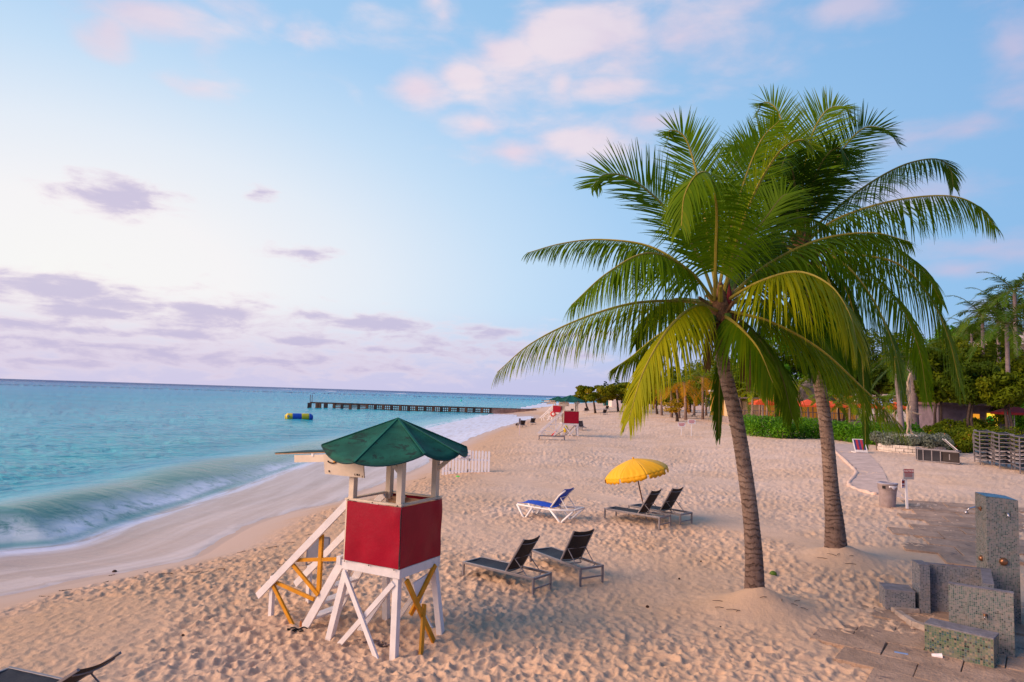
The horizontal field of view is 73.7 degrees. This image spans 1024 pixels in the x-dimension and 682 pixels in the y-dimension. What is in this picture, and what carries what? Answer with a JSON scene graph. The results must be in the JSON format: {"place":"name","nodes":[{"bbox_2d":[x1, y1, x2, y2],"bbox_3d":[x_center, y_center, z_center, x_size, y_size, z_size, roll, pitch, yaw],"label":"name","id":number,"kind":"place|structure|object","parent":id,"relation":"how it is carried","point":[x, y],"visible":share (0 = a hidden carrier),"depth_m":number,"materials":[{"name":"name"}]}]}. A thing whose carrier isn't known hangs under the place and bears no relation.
{"place":"outdoors","nodes":[
{"label":"outdoors","id":0,"kind":"place"},
{"bbox_2d":[0,379,595,595],"bbox_3d":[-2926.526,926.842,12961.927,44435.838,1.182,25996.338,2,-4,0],"label":"sea","id":1,"kind":"structure","parent":0,"point":[101,478],"depth_m":41.35,"materials":[{"name":"liquid"}]},
{"bbox_2d":[285,413,312,419],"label":"inflatable log","id":2,"kind":"object","parent":1,"relation":"on","point":[307,416],"visible":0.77,"depth_m":104.25,"materials":[{"name":"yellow plastic"}]},
{"bbox_2d":[307,395,536,413],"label":"jetty","id":3,"kind":"object","parent":1,"relation":"in","point":[441,409],"visible":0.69,"depth_m":168.58,"materials":[{"name":"brown wood"}]},
{"bbox_2d":[0,402,1023,681],"bbox_3d":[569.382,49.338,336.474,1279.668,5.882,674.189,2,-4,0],"label":"sand","id":4,"kind":"structure","parent":0,"point":[498,626],"depth_m":14.63,"materials":[{"name":"beige sand"}]},
{"bbox_2d":[0,651,121,681],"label":"sun lounger","id":5,"kind":"object","parent":4,"relation":"on","point":[11,674],"visible":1,"depth_m":8.61,"materials":[{"name":"metal"}]},
{"bbox_2d":[256,418,467,660],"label":"lifeguard tower","id":6,"kind":"structure","parent":4,"relation":"on","point":[397,538],"depth_m":11.44,"materials":[{"name":"white paint"}]},
{"bbox_2d":[305,537,330,565],"bbox_3d":[-4.530,4.926,16.029,0.515,0.682,0.568,2,-5,-8],"label":"sign","id":7,"kind":"object","parent":6,"relation":"attached to","point":[312,551],"visible":0.48,"depth_m":15.84,"materials":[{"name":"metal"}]},
{"bbox_2d":[442,450,489,474],"bbox_3d":[-2.208,5.966,32.777,2.302,1.504,0.176,1,-4,5],"label":"picket fence","id":8,"kind":"object","parent":4,"relation":"on","point":[459,459],"visible":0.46,"depth_m":32.72,"materials":[{"name":"white wood"}]},
{"bbox_2d":[462,535,551,594],"bbox_3d":[-0.124,4.781,14.803,1.960,1.235,0.660,-2,-6,38],"label":"sun lounger","id":9,"kind":"object","parent":4,"relation":"on","point":[521,554],"visible":0.9,"depth_m":14.58,"materials":[{"name":"metal"}]},
{"bbox_2d":[516,487,584,522],"bbox_3d":[1.172,4.988,21.018,2.023,1.031,0.748,-1,-5,31],"label":"sun lounger","id":10,"kind":"object","parent":4,"relation":"on","point":[559,500],"visible":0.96,"depth_m":20.90,"materials":[{"name":"white plastic"}]},
{"bbox_2d":[540,396,561,420],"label":"lifeguard tower","id":11,"kind":"structure","parent":4,"relation":"on","point":[557,408],"depth_m":100.25,"materials":[{"name":"white paint"}]},
{"bbox_2d":[537,395,584,436],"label":"lifeguard tower","id":12,"kind":"structure","parent":4,"relation":"on","point":[570,417],"depth_m":56.37,"materials":[{"name":"white paint"}]},
{"bbox_2d":[529,529,603,586],"bbox_3d":[1.226,4.844,15.692,0.660,1.235,1.960,5,-5,-32],"label":"sun lounger","id":13,"kind":"object","parent":4,"relation":"on","point":[576,545],"visible":0.88,"depth_m":15.32,"materials":[{"name":"metal"}]},
{"bbox_2d":[573,391,589,410],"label":"sea almond tree","id":14,"kind":"object","parent":4,"relation":"on","point":[583,398],"visible":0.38,"depth_m":143.17,"materials":[{"name":"green plant"}]},
{"bbox_2d":[572,385,616,412],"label":"sea almond tree","id":15,"kind":"object","parent":4,"relation":"on","point":[583,390],"visible":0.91,"depth_m":119.38,"materials":[{"name":"green plant"}]},
{"bbox_2d":[594,383,626,410],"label":"sea almond tree","id":16,"kind":"object","parent":4,"relation":"on","point":[618,390],"visible":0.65,"depth_m":119.70,"materials":[{"name":"green plant"}]},
{"bbox_2d":[605,457,668,518],"bbox_3d":[3.876,4.631,21.211,1.930,2.029,1.959,1,-5,15],"label":"beach umbrella","id":17,"kind":"object","parent":4,"relation":"on","point":[633,469],"visible":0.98,"depth_m":20.63,"materials":[{"name":"fabric"}]},
{"bbox_2d":[604,489,670,529],"bbox_3d":[3.801,5.071,20.780,1.960,1.235,0.660,-2,-6,42],"label":"sun lounger","id":18,"kind":"object","parent":4,"relation":"on","point":[649,501],"visible":0.89,"depth_m":20.50,"materials":[{"name":"metal"}]},
{"bbox_2d":[649,390,667,413],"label":"sea almond tree","id":19,"kind":"object","parent":4,"relation":"on","point":[663,401],"visible":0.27,"depth_m":109.80,"materials":[{"name":"green plant"}]},
{"bbox_2d":[608,398,709,409],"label":"seaside building","id":20,"kind":"structure","parent":4,"relation":"on","point":[620,402],"depth_m":171.35,"materials":[{"name":"tile"}]},
{"bbox_2d":[628,487,692,524],"bbox_3d":[4.623,5.135,21.392,0.660,1.235,1.960,6,-6,-43],"label":"sun lounger","id":21,"kind":"object","parent":4,"relation":"on","point":[671,499],"visible":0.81,"depth_m":21.03,"materials":[{"name":"metal"}]},
{"bbox_2d":[655,372,675,414],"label":"palm tree","id":22,"kind":"object","parent":4,"relation":"on","point":[661,409],"visible":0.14,"depth_m":103.59,"materials":[{"name":"green plant"}]},
{"bbox_2d":[652,377,688,417],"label":"palm tree","id":23,"kind":"object","parent":4,"relation":"on","point":[670,394],"visible":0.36,"depth_m":94.79,"materials":[{"name":"green plant"}]},
{"bbox_2d":[662,398,683,421],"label":"sea almond tree","id":24,"kind":"object","parent":4,"relation":"on","point":[675,405],"visible":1,"depth_m":81.81,"materials":[{"name":"yellow plant"}]},
{"bbox_2d":[654,377,696,417],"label":"palm tree","id":25,"kind":"object","parent":4,"relation":"on","point":[677,395],"visible":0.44,"depth_m":92.92,"materials":[{"name":"green plant"}]},
{"bbox_2d":[659,371,707,419],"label":"palm tree","id":26,"kind":"object","parent":4,"relation":"on","point":[688,378],"visible":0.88,"depth_m":87.88,"materials":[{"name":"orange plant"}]},
{"bbox_2d":[661,361,709,411],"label":"broadleaf tree","id":27,"kind":"object","parent":4,"relation":"on","point":[690,403],"visible":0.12,"depth_m":128.26,"materials":[{"name":"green plant"}]},
{"bbox_2d":[679,367,715,418],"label":"palm tree","id":28,"kind":"object","parent":4,"relation":"on","point":[703,388],"visible":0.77,"depth_m":91.70,"materials":[{"name":"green plant"}]},
{"bbox_2d":[492,106,919,588],"bbox_3d":[3.781,-0.140,13.970,8.292,10.828,5.384,2,-4,0],"label":"coconut palm","id":29,"kind":"object","parent":4,"relation":"on","point":[729,222],"visible":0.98,"depth_m":13.52,"materials":[{"name":"green plant"}]},
{"bbox_2d":[684,354,732,406],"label":"broadleaf tree","id":30,"kind":"object","parent":4,"relation":"on","point":[699,386],"visible":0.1,"depth_m":105.35,"materials":[{"name":"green plant"}]},
{"bbox_2d":[732,366,758,411],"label":"broadleaf tree","id":31,"kind":"object","parent":4,"relation":"on","point":[736,381],"visible":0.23,"depth_m":78.98,"materials":[{"name":"green plant"}]},
{"bbox_2d":[739,397,763,417],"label":"pergola","id":32,"kind":"object","parent":4,"relation":"on","point":[755,407],"visible":0.11,"depth_m":79.77,"materials":[{"name":"brown wood"}]},
{"bbox_2d":[737,382,770,415],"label":"palm tree","id":33,"kind":"object","parent":4,"relation":"on","point":[751,398],"visible":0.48,"depth_m":65.75,"materials":[{"name":"green plant"}]},
{"bbox_2d":[732,344,787,384],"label":"broadleaf tree","id":34,"kind":"object","parent":4,"relation":"on","point":[777,353],"visible":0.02,"depth_m":94.17,"materials":[{"name":"green plant"}]},
{"bbox_2d":[749,399,774,423],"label":"patio umbrella","id":35,"kind":"object","parent":4,"relation":"on","point":[757,402],"visible":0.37,"depth_m":72.86,"materials":[{"name":"fabric"}]},
{"bbox_2d":[743,412,790,438],"bbox_3d":[19.914,6.752,53.704,1.945,2.247,5.429,4,-5,-23],"label":"hedge","id":36,"kind":"object","parent":4,"relation":"on","point":[758,421],"visible":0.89,"depth_m":53.46,"materials":[{"name":"green plant"}]},
{"bbox_2d":[767,324,808,387],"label":"broadleaf tree","id":37,"kind":"object","parent":4,"relation":"on","point":[794,371],"visible":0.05,"depth_m":94.90,"materials":[{"name":"green plant"}]},
{"bbox_2d":[770,416,818,438],"bbox_3d":[21.923,6.780,52.965,4.645,1.983,2.672,4,-5,-22],"label":"hedge","id":38,"kind":"object","parent":4,"relation":"on","point":[804,428],"visible":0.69,"depth_m":52.43,"materials":[{"name":"green plant"}]},
{"bbox_2d":[783,349,807,383],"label":"broadleaf tree","id":39,"kind":"object","parent":4,"relation":"on","point":[799,369],"visible":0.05,"depth_m":94.75,"materials":[{"name":"green plant"}]},
{"bbox_2d":[708,390,895,428],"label":"beach restaurant","id":40,"kind":"structure","parent":4,"relation":"on","point":[725,419],"depth_m":86.24},
{"bbox_2d":[790,375,813,400],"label":"palm tree","id":41,"kind":"object","parent":4,"relation":"on","point":[802,382],"visible":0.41,"depth_m":69.61,"materials":[{"name":"green plant"}]},
{"bbox_2d":[799,399,816,417],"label":"patio umbrella","id":42,"kind":"object","parent":4,"relation":"on","point":[807,402],"visible":0.53,"depth_m":65.05,"materials":[{"name":"fabric"}]},
{"bbox_2d":[797,379,837,427],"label":"thatched hut","id":43,"kind":"object","parent":4,"relation":"on","point":[804,395],"visible":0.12,"depth_m":70.55,"materials":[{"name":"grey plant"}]},
{"bbox_2d":[802,418,845,439],"bbox_3d":[24.390,6.944,53.724,1.806,1.919,5.091,4,-5,-22],"label":"hedge","id":44,"kind":"object","parent":4,"relation":"on","point":[817,426],"visible":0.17,"depth_m":53.75,"materials":[{"name":"green plant"}]},
{"bbox_2d":[803,386,848,418],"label":"palm tree","id":45,"kind":"object","parent":4,"relation":"on","point":[832,400],"visible":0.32,"depth_m":59.71,"materials":[{"name":"green plant"}]},
{"bbox_2d":[827,371,857,422],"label":"broadleaf tree","id":46,"kind":"object","parent":4,"relation":"on","point":[842,398],"visible":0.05,"depth_m":71.49,"materials":[{"name":"green plant"}]},
{"bbox_2d":[831,394,861,423],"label":"palm tree","id":47,"kind":"object","parent":4,"relation":"on","point":[849,410],"visible":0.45,"depth_m":57.72,"materials":[{"name":"green plant"}]},
{"bbox_2d":[832,419,879,444],"bbox_3d":[25.025,6.707,50.106,1.605,1.900,5.596,2,-5,-8],"label":"hedge","id":48,"kind":"object","parent":4,"relation":"on","point":[847,434],"visible":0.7,"depth_m":50.24,"materials":[{"name":"green plant"}]},
{"bbox_2d":[714,84,1003,548],"bbox_3d":[8.440,-0.908,18.032,7.616,13.128,4.824,3,-5,-15],"label":"coconut palm","id":49,"kind":"object","parent":4,"relation":"on","point":[820,172],"visible":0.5,"depth_m":17.56,"materials":[{"name":"green plant"}]},
{"bbox_2d":[835,444,911,499],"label":"walkway","id":50,"kind":"structure","parent":4,"relation":"on","point":[863,461],"depth_m":33.67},
{"bbox_2d":[835,449,877,494],"bbox_3d":[17.917,6.678,37.459,0.956,0.987,21.872,0,-5,20],"label":"path edge","id":51,"kind":"object","parent":50,"relation":"attached to","point":[848,463],"visible":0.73,"depth_m":30.93,"materials":[{"name":"beige concrete"}]},
{"bbox_2d":[851,439,867,452],"bbox_3d":[20.973,6.323,41.210,0.720,0.795,0.775,1,-5,8],"label":"beach chair","id":52,"kind":"object","parent":50,"relation":"on","point":[858,445],"visible":0.88,"depth_m":41.10,"materials":[{"name":"fabric"}]},
{"bbox_2d":[852,363,906,431],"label":"broadleaf tree","id":53,"kind":"object","parent":4,"relation":"on","point":[883,384],"visible":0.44,"depth_m":68.90,"materials":[{"name":"green plant"}]},
{"bbox_2d":[853,418,906,444],"bbox_3d":[25.986,6.565,48.045,1.922,2.161,4.596,4,-5,-30],"label":"hedge","id":54,"kind":"object","parent":4,"relation":"on","point":[881,430],"visible":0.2,"depth_m":48.05,"materials":[{"name":"green plant"}]},
{"bbox_2d":[857,389,913,427],"bbox_3d":[29.375,5.877,53.914,3.871,4.475,3.705,-2,-6,37],"label":"palm tree","id":55,"kind":"object","parent":4,"relation":"on","point":[885,403],"visible":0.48,"depth_m":53.68,"materials":[{"name":"green plant"}]},
{"bbox_2d":[858,328,924,418],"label":"broadleaf tree","id":56,"kind":"object","parent":4,"relation":"on","point":[871,341],"visible":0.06,"depth_m":87.48,"materials":[{"name":"green plant"}]},
{"bbox_2d":[857,343,938,430],"bbox_3d":[28.038,3.905,49.891,5.718,7.800,4.580,2,-4,0],"label":"palm tree","id":57,"kind":"object","parent":4,"relation":"on","point":[900,413],"visible":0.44,"depth_m":49.76,"materials":[{"name":"green plant"}]},
{"bbox_2d":[884,348,931,413],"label":"broadleaf tree","id":58,"kind":"object","parent":4,"relation":"on","point":[919,399],"visible":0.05,"depth_m":79.55,"materials":[{"name":"green plant"}]},
{"bbox_2d":[871,341,948,427],"bbox_3d":[32.953,4.147,55.977,6.339,8.446,5.756,5,-5,-31],"label":"palm tree","id":59,"kind":"object","parent":4,"relation":"on","point":[913,403],"visible":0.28,"depth_m":55.53,"materials":[{"name":"green plant"}]},
{"bbox_2d":[897,422,924,433],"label":"green bush","id":60,"kind":"object","parent":4,"relation":"on","point":[917,428],"visible":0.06,"depth_m":49.91,"materials":[{"name":"green plant"}]},
{"bbox_2d":[877,442,945,453],"bbox_3d":[25.091,6.778,42.934,3.801,0.650,3.758,2,-4,0],"label":"stone planter","id":61,"kind":"object","parent":4,"relation":"on","point":[897,448],"visible":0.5,"depth_m":41.72,"materials":[{"name":"stone"}]},
{"bbox_2d":[888,373,921,445],"bbox_3d":[25.066,4.441,43.118,2.360,4.896,2.336,2,-4,0],"label":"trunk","id":62,"kind":"object","parent":61,"relation":"on","point":[909,412],"visible":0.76,"depth_m":43.03,"materials":[{"name":"brown wood"}]},
{"bbox_2d":[869,431,954,452],"bbox_3d":[25.268,6.438,42.974,4.646,1.556,4.700,2,-4,0],"label":"silver shrub","id":63,"kind":"object","parent":61,"relation":"in","point":[929,441],"visible":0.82,"depth_m":41.77,"materials":[{"name":"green plant"}]},
{"bbox_2d":[905,345,964,424],"bbox_3d":[34.545,4.329,54.822,4.650,8.018,4.689,2,-4,0],"label":"broadleaf tree","id":64,"kind":"object","parent":4,"relation":"on","point":[936,363],"visible":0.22,"depth_m":54.68,"materials":[{"name":"green plant"}]},
{"bbox_2d":[917,448,960,463],"bbox_3d":[22.823,6.131,36.438,0.559,0.660,2.040,3,-4,-39],"label":"sun lounger","id":65,"kind":"object","parent":4,"relation":"on","point":[940,456],"visible":1,"depth_m":36.28,"materials":[{"name":"metal"}]},
{"bbox_2d":[926,325,960,401],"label":"broadleaf tree","id":66,"kind":"object","parent":4,"relation":"on","point":[951,327],"visible":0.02,"depth_m":89.54,"materials":[{"name":"green plant"}]},
{"bbox_2d":[922,418,965,433],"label":"green bush","id":67,"kind":"object","parent":4,"relation":"on","point":[940,424],"visible":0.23,"depth_m":51.60,"materials":[{"name":"green plant"}]},
{"bbox_2d":[909,336,980,402],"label":"broadleaf tree","id":68,"kind":"object","parent":4,"relation":"on","point":[959,342],"visible":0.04,"depth_m":66.53,"materials":[{"name":"green plant"}]},
{"bbox_2d":[928,426,977,452],"bbox_3d":[28.715,6.558,44.666,2.943,1.955,3.185,2,-4,0],"label":"flower bush","id":69,"kind":"object","parent":4,"relation":"on","point":[961,438],"visible":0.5,"depth_m":43.97,"materials":[{"name":"green plant"}]},
{"bbox_2d":[918,402,1004,435],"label":"beach shop","id":70,"kind":"structure","parent":4,"relation":"on","point":[954,411],"depth_m":58.06,"materials":[{"name":"tile"}]},
{"bbox_2d":[938,359,1000,431],"bbox_3d":[35.206,4.779,51.936,4.341,6.780,4.437,2,-4,0],"label":"broadleaf tree","id":71,"kind":"object","parent":4,"relation":"on","point":[972,374],"visible":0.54,"depth_m":51.59,"materials":[{"name":"green plant"}]},
{"bbox_2d":[950,314,996,349],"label":"palm tree","id":72,"kind":"object","parent":4,"relation":"on","point":[966,334],"visible":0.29,"depth_m":74.24,"materials":[{"name":"green plant"}]},
{"bbox_2d":[954,343,1004,403],"bbox_3d":[42.949,4.621,61.990,6.146,9.065,6.697,2,-4,0],"label":"broadleaf tree","id":73,"kind":"object","parent":4,"relation":"on","point":[978,357],"visible":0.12,"depth_m":61.41,"materials":[{"name":"green plant"}]},
{"bbox_2d":[963,415,1000,433],"bbox_3d":[36.857,7.100,54.038,3.324,2.551,2.717,2,-4,0],"label":"green bush","id":74,"kind":"object","parent":4,"relation":"on","point":[990,423],"visible":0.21,"depth_m":53.46,"materials":[{"name":"green plant"}]},
{"bbox_2d":[942,423,1023,449],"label":"hedge","id":75,"kind":"object","parent":4,"relation":"on","point":[995,429],"visible":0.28,"depth_m":47.48,"materials":[{"name":"green plant"}]},
{"bbox_2d":[974,455,994,465],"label":"sun lounger","id":76,"kind":"object","parent":4,"relation":"on","point":[985,458],"visible":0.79,"depth_m":36.79,"materials":[{"name":"metal"}]},
{"bbox_2d":[974,452,992,456],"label":"sun lounger","id":77,"kind":"object","parent":76,"relation":"on","point":[984,454],"visible":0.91,"depth_m":36.85,"materials":[{"name":"metal"}]},
{"bbox_2d":[974,448,994,458],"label":"sun lounger","id":78,"kind":"object","parent":77,"relation":"on","point":[976,449],"visible":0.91,"depth_m":36.92,"materials":[{"name":"metal"}]},
{"bbox_2d":[973,444,994,456],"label":"sun lounger","id":79,"kind":"object","parent":78,"relation":"on","point":[985,446],"visible":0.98,"depth_m":36.74,"materials":[{"name":"metal"}]},
{"bbox_2d":[973,440,994,452],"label":"sun lounger","id":80,"kind":"object","parent":79,"relation":"on","point":[984,442],"visible":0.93,"depth_m":36.86,"materials":[{"name":"metal"}]},
{"bbox_2d":[947,295,1023,356],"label":"palm tree","id":81,"kind":"object","parent":4,"relation":"on","point":[966,323],"visible":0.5,"depth_m":62.30,"materials":[{"name":"green plant"}]},
{"bbox_2d":[957,284,1023,362],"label":"palm tree","id":82,"kind":"object","parent":4,"relation":"on","point":[988,295],"visible":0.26,"depth_m":66.48,"materials":[{"name":"green plant"}]},
{"bbox_2d":[958,300,1023,429],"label":"palm tree","id":83,"kind":"object","parent":4,"relation":"on","point":[1005,318],"visible":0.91,"depth_m":54.05,"materials":[{"name":"green plant"}]},
{"bbox_2d":[973,325,1023,350],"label":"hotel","id":84,"kind":"structure","parent":4,"relation":"on","point":[1022,333],"depth_m":79.22,"materials":[{"name":"white glass"}]},
{"bbox_2d":[974,370,1023,443],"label":"broadleaf tree","id":85,"kind":"object","parent":4,"relation":"on","point":[1006,390],"visible":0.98,"depth_m":49.49,"materials":[{"name":"green plant"}]},
{"bbox_2d":[974,271,1023,360],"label":"palm tree","id":86,"kind":"object","parent":4,"relation":"on","point":[1005,300],"visible":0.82,"depth_m":58.55,"materials":[{"name":"green plant"}]},
{"bbox_2d":[975,334,1023,361],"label":"broadleaf tree","id":87,"kind":"object","parent":4,"relation":"on","point":[1003,347],"visible":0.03,"depth_m":71.69,"materials":[{"name":"green plant"}]},
{"bbox_2d":[978,290,1023,346],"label":"palm tree","id":88,"kind":"object","parent":4,"relation":"on","point":[1020,317],"visible":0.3,"depth_m":60.66,"materials":[{"name":"green plant"}]},
{"bbox_2d":[991,459,1012,468],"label":"sun lounger","id":89,"kind":"object","parent":4,"relation":"on","point":[1005,462],"visible":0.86,"depth_m":35.02,"materials":[{"name":"metal"}]},
{"bbox_2d":[992,455,1015,469],"bbox_3d":[25.071,6.178,34.848,0.660,0.559,2.040,0,-5,26],"label":"sun lounger","id":90,"kind":"object","parent":89,"relation":"on","point":[1004,458],"visible":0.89,"depth_m":34.71,"materials":[{"name":"metal"}]},
{"bbox_2d":[993,451,1015,463],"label":"sun lounger","id":91,"kind":"object","parent":90,"relation":"on","point":[1004,453],"visible":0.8,"depth_m":34.97,"materials":[{"name":"metal"}]},
{"bbox_2d":[992,447,1014,458],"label":"sun lounger","id":92,"kind":"object","parent":91,"relation":"on","point":[1005,449],"visible":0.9,"depth_m":34.98,"materials":[{"name":"metal"}]},
{"bbox_2d":[992,443,1014,455],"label":"sun lounger","id":93,"kind":"object","parent":92,"relation":"on","point":[1005,445],"visible":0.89,"depth_m":34.94,"materials":[{"name":"metal"}]},
{"bbox_2d":[991,439,1013,449],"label":"sun lounger","id":94,"kind":"object","parent":93,"relation":"on","point":[1003,441],"visible":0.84,"depth_m":35.11,"materials":[{"name":"metal"}]},
{"bbox_2d":[991,435,1014,447],"bbox_3d":[25.081,5.155,34.916,0.660,0.559,2.040,0,-5,26],"label":"sun lounger","id":95,"kind":"object","parent":94,"relation":"on","point":[1004,437],"visible":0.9,"depth_m":34.73,"materials":[{"name":"metal"}]},
{"bbox_2d":[991,431,1014,441],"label":"sun lounger","id":96,"kind":"object","parent":95,"relation":"on","point":[1002,433],"visible":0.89,"depth_m":35.11,"materials":[{"name":"metal"}]},
{"bbox_2d":[982,354,1023,438],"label":"broadleaf tree","id":97,"kind":"object","parent":4,"relation":"on","point":[1017,365],"visible":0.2,"depth_m":57.14,"materials":[{"name":"green plant"}]},
{"bbox_2d":[990,406,1023,429],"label":"patio umbrella","id":98,"kind":"object","parent":4,"relation":"on","point":[1017,410],"visible":0.54,"depth_m":51.40,"materials":[{"name":"fabric"}]},
{"bbox_2d":[1012,402,1023,442],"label":"broadleaf tree","id":99,"kind":"object","parent":4,"relation":"on","point":[1019,422],"visible":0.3,"depth_m":54.40,"materials":[{"name":"green plant"}]},
{"bbox_2d":[0,0,1023,403],"label":"sky","id":100,"kind":"structure","parent":0,"point":[321,194],"materials":[{"name":"blue"}]},
{"bbox_2d":[810,602,1023,681],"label":"paving","id":101,"kind":"structure","parent":0,"point":[865,649],"depth_m":11.27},
{"bbox_2d":[879,492,1020,659],"bbox_3d":[9.332,4.260,12.589,4.134,2.554,2.669,0,-5,18],"label":"beach shower","id":102,"kind":"object","parent":101,"relation":"on","point":[985,593],"visible":0.81,"depth_m":13.35,"materials":[{"name":"grey tile"}]},
{"bbox_2d":[924,618,998,667],"bbox_3d":[7.497,5.090,11.392,0.408,0.598,0.989,6,-6,-44],"label":"mosaic bench","id":103,"kind":"object","parent":101,"relation":"on","point":[969,644],"visible":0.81,"depth_m":11.24,"materials":[{"name":"green tile"}]},
{"bbox_2d":[887,500,1023,566],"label":"paving","id":104,"kind":"structure","parent":0,"point":[957,548],"depth_m":20.62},
{"bbox_2d":[877,481,897,507],"bbox_3d":[13.609,5.595,24.735,0.690,0.950,0.690,2,-4,0],"label":"litter bin","id":105,"kind":"object","parent":104,"relation":"on","point":[887,490],"visible":0.94,"depth_m":24.51,"materials":[{"name":"plastic"}]},
{"bbox_2d":[901,469,913,508],"bbox_3d":[14.034,5.426,24.242,0.453,1.741,0.131,1,-4,4],"label":"notice post","id":106,"kind":"object","parent":104,"relation":"on","point":[908,473],"visible":0.99,"depth_m":24.26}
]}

